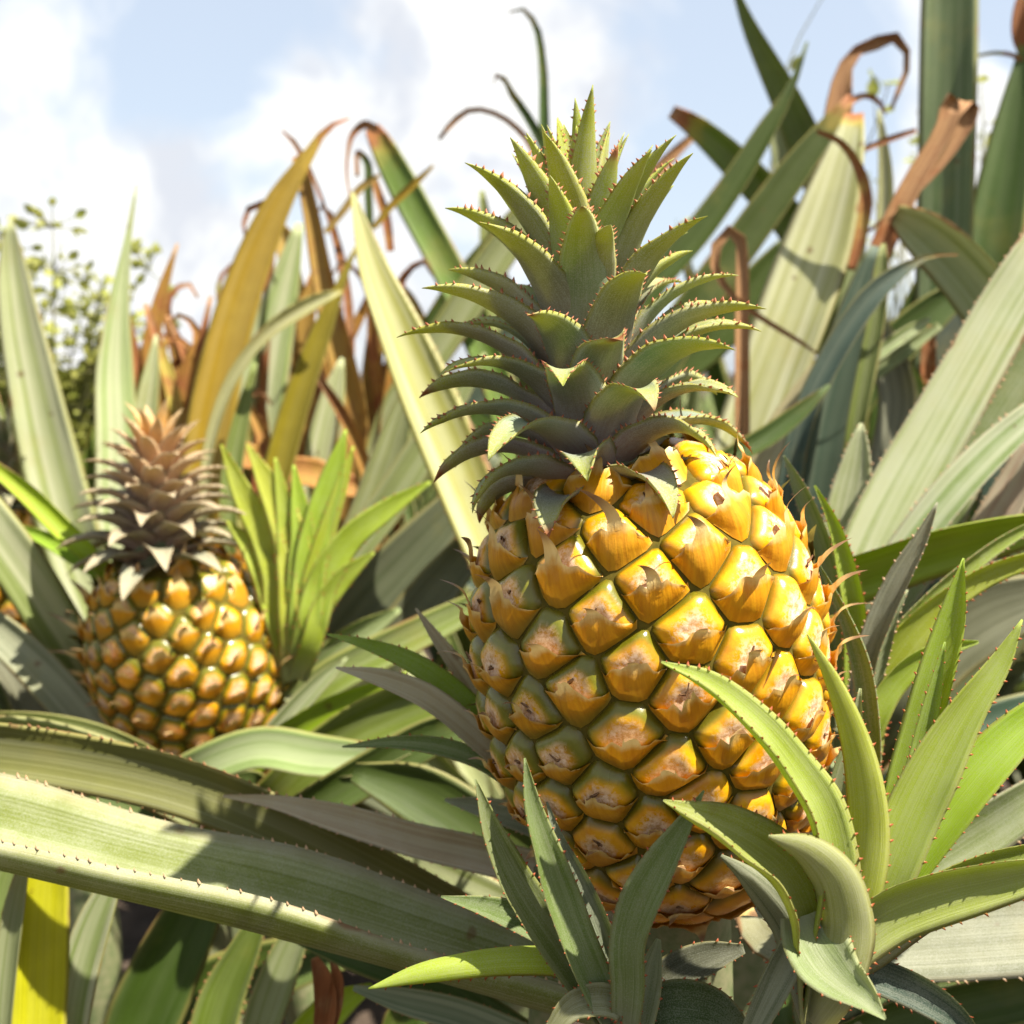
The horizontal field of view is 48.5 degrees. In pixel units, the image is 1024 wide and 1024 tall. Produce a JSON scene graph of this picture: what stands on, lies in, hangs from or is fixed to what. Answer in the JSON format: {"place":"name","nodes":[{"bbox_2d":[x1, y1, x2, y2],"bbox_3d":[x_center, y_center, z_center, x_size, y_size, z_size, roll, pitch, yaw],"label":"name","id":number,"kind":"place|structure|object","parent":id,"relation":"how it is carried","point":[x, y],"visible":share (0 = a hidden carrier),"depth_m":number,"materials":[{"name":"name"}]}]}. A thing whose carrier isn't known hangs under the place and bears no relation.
{"place":"outdoors","nodes":[
{"label":"outdoors","id":0,"kind":"place"},
{"bbox_2d":[0,685,11,710],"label":"leaf","id":1,"kind":"object","parent":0,"point":[4,704],"depth_m":1.36,"materials":[{"name":"green plant"}]},
{"bbox_2d":[76,374,715,507],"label":"field rows","id":2,"kind":"object","parent":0,"point":[707,406],"visible":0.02,"depth_m":9.91,"materials":[{"name":"green plant"}]},
{"bbox_2d":[0,0,1016,372],"label":"sky","id":3,"kind":"structure","parent":0,"point":[188,102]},
{"bbox_2d":[60,373,1023,1023],"bbox_3d":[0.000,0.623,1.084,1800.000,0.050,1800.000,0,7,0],"label":"ground","id":4,"kind":"structure","parent":0,"point":[136,919],"depth_m":1.54,"materials":[{"name":"soil"}]},
{"bbox_2d":[0,183,177,1023],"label":"pineapple plant","id":5,"kind":"object","parent":4,"relation":"on","point":[55,469],"visible":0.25,"depth_m":0.92,"materials":[{"name":"green plant"}]},
{"bbox_2d":[0,407,41,631],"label":"pineapple","id":6,"kind":"object","parent":5,"relation":"attached to","point":[14,504],"visible":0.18,"depth_m":0.93,"materials":[{"name":"green plant"}]},
{"bbox_2d":[0,196,181,512],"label":"weed","id":7,"kind":"object","parent":4,"relation":"on","point":[77,384],"visible":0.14,"depth_m":1.19,"materials":[{"name":"green plant"}]},
{"bbox_2d":[0,871,428,1023],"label":"pineapple plant","id":8,"kind":"object","parent":4,"relation":"on","point":[50,967],"visible":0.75,"depth_m":0.53,"materials":[{"name":"green plant"}]},
{"bbox_2d":[0,463,470,1023],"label":"pineapple plant","id":9,"kind":"object","parent":4,"relation":"on","point":[312,727],"visible":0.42,"depth_m":0.66,"materials":[{"name":"green plant"}]},
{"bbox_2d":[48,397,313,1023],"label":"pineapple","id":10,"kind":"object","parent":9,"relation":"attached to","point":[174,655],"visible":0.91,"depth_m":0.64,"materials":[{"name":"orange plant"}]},
{"bbox_2d":[219,429,431,703],"bbox_3d":[-0.108,0.081,0.668,0.124,0.258,0.023,0,7,0],"label":"pineapple slip","id":11,"kind":"object","parent":9,"relation":"attached to","point":[305,568],"visible":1,"depth_m":0.66,"materials":[{"name":"green plant"}]},
{"bbox_2d":[130,117,433,1022],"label":"pineapple plant","id":12,"kind":"object","parent":4,"relation":"on","point":[270,375],"visible":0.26,"depth_m":0.94,"materials":[{"name":"green plant"}]},
{"bbox_2d":[0,722,614,1023],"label":"pineapple plant","id":13,"kind":"object","parent":4,"relation":"on","point":[357,890],"visible":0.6,"depth_m":0.43,"materials":[{"name":"green plant"}]},
{"bbox_2d":[327,608,550,1023],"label":"pineapple slip","id":14,"kind":"object","parent":13,"relation":"attached to","point":[441,694],"visible":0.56,"depth_m":0.41,"materials":[{"name":"green plant"}]},
{"bbox_2d":[396,85,872,999],"bbox_3d":[0.060,0.120,0.408,0.145,0.521,0.141,-9,14,0],"label":"pineapple","id":15,"kind":"object","parent":13,"relation":"attached to","point":[628,545],"visible":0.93,"depth_m":0.35,"materials":[{"name":"orange plant"}]},
{"bbox_2d":[368,758,745,1023],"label":"pineapple slip","id":16,"kind":"object","parent":15,"relation":"attached to","point":[592,959],"visible":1,"depth_m":0.33,"materials":[{"name":"green plant"}]},
{"bbox_2d":[661,558,1023,1023],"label":"pineapple slip","id":17,"kind":"object","parent":15,"relation":"attached to","point":[853,896],"visible":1,"depth_m":0.32,"materials":[{"name":"green plant"}]},
{"bbox_2d":[355,480,443,810],"bbox_3d":[-0.196,0.220,1.403,1.196,0.702,1.029,0,7,0],"label":"pineapple plant","id":18,"kind":"object","parent":4,"relation":"on","point":[439,661],"depth_m":1.40,"materials":[{"name":"green plant"}]},
{"bbox_2d":[387,359,456,538],"bbox_3d":[-0.264,0.067,2.288,1.153,0.789,1.145,7,10,44],"label":"pineapple plant","id":19,"kind":"object","parent":4,"relation":"on","point":[389,534],"depth_m":1.95,"materials":[{"name":"green plant"}]},
{"bbox_2d":[323,120,528,1018],"bbox_3d":[-0.059,0.107,0.905,0.207,0.866,0.379,0,7,0],"label":"pineapple plant","id":20,"kind":"object","parent":4,"relation":"on","point":[413,562],"visible":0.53,"depth_m":0.78,"materials":[{"name":"green plant"}]},
{"bbox_2d":[391,393,687,766],"bbox_3d":[-0.038,0.190,1.504,1.192,0.736,1.104,0,7,0],"label":"pineapple plant","id":21,"kind":"object","parent":4,"relation":"on","point":[464,642],"depth_m":1.36,"materials":[{"name":"green plant"}]},
{"bbox_2d":[438,7,689,500],"bbox_3d":[0.101,-0.005,1.126,0.340,0.932,0.109,0,7,0],"label":"pineapple plant","id":22,"kind":"object","parent":4,"relation":"on","point":[535,129],"visible":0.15,"depth_m":1.05,"materials":[{"name":"green plant"}]},
{"bbox_2d":[465,221,1023,694],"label":"pineapple plant","id":23,"kind":"object","parent":4,"relation":"on","point":[719,371],"visible":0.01,"depth_m":1.30,"materials":[{"name":"green plant"}]},
{"bbox_2d":[466,391,1023,656],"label":"pineapple plant","id":24,"kind":"object","parent":4,"relation":"on","point":[693,400],"depth_m":1.29,"materials":[{"name":"green plant"}]},
{"bbox_2d":[467,381,1023,796],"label":"pineapple plant","id":25,"kind":"object","parent":4,"relation":"on","point":[1008,688],"depth_m":1.34,"materials":[{"name":"green plant"}]},
{"bbox_2d":[641,0,909,413],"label":"pineapple plant","id":26,"kind":"object","parent":4,"relation":"on","point":[786,128],"visible":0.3,"depth_m":0.96,"materials":[{"name":"green plant"}]},
{"bbox_2d":[769,0,899,355],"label":"weed","id":27,"kind":"object","parent":4,"relation":"on","point":[873,86],"visible":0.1,"depth_m":1.26,"materials":[{"name":"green plant"}]},
{"bbox_2d":[710,92,979,1015],"bbox_3d":[0.211,0.110,0.819,0.132,0.840,0.342,7,10,44],"label":"pineapple plant","id":28,"kind":"object","parent":4,"relation":"on","point":[821,249],"visible":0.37,"depth_m":0.81,"materials":[{"name":"green plant"}]},
{"bbox_2d":[734,231,1023,1023],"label":"pineapple plant","id":29,"kind":"object","parent":4,"relation":"on","point":[957,442],"visible":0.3,"depth_m":0.56,"materials":[{"name":"green plant"}]},
{"bbox_2d":[783,455,1023,1023],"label":"pineapple shoot","id":30,"kind":"object","parent":29,"relation":"attached to","point":[879,664],"visible":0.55,"depth_m":0.44,"materials":[{"name":"green plant"}]},
{"bbox_2d":[866,134,917,322],"bbox_3d":[0.498,-0.335,1.485,0.110,0.302,0.131,0,7,0],"label":"weed","id":31,"kind":"object","parent":4,"relation":"on","point":[896,295],"visible":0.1,"depth_m":1.48,"materials":[{"name":"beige plant"}]},
{"bbox_2d":[777,205,1023,703],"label":"pineapple plant","id":32,"kind":"object","parent":4,"relation":"on","point":[862,366],"visible":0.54,"depth_m":0.75,"materials":[{"name":"green plant"}]},
{"bbox_2d":[813,358,1023,793],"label":"pineapple plant","id":33,"kind":"object","parent":4,"relation":"on","point":[1016,776],"depth_m":1.50,"materials":[{"name":"green plant"}]},
{"bbox_2d":[867,0,1023,522],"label":"pineapple plant","id":34,"kind":"object","parent":4,"relation":"on","point":[986,214],"visible":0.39,"depth_m":0.92,"materials":[{"name":"green plant"}]},
{"bbox_2d":[908,74,994,167],"bbox_3d":[0.603,-0.330,1.386,0.216,0.363,0.211,0,7,0],"label":"weed","id":35,"kind":"object","parent":4,"relation":"on","point":[981,79],"visible":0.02,"depth_m":1.33,"materials":[{"name":"beige plant"}]}
]}

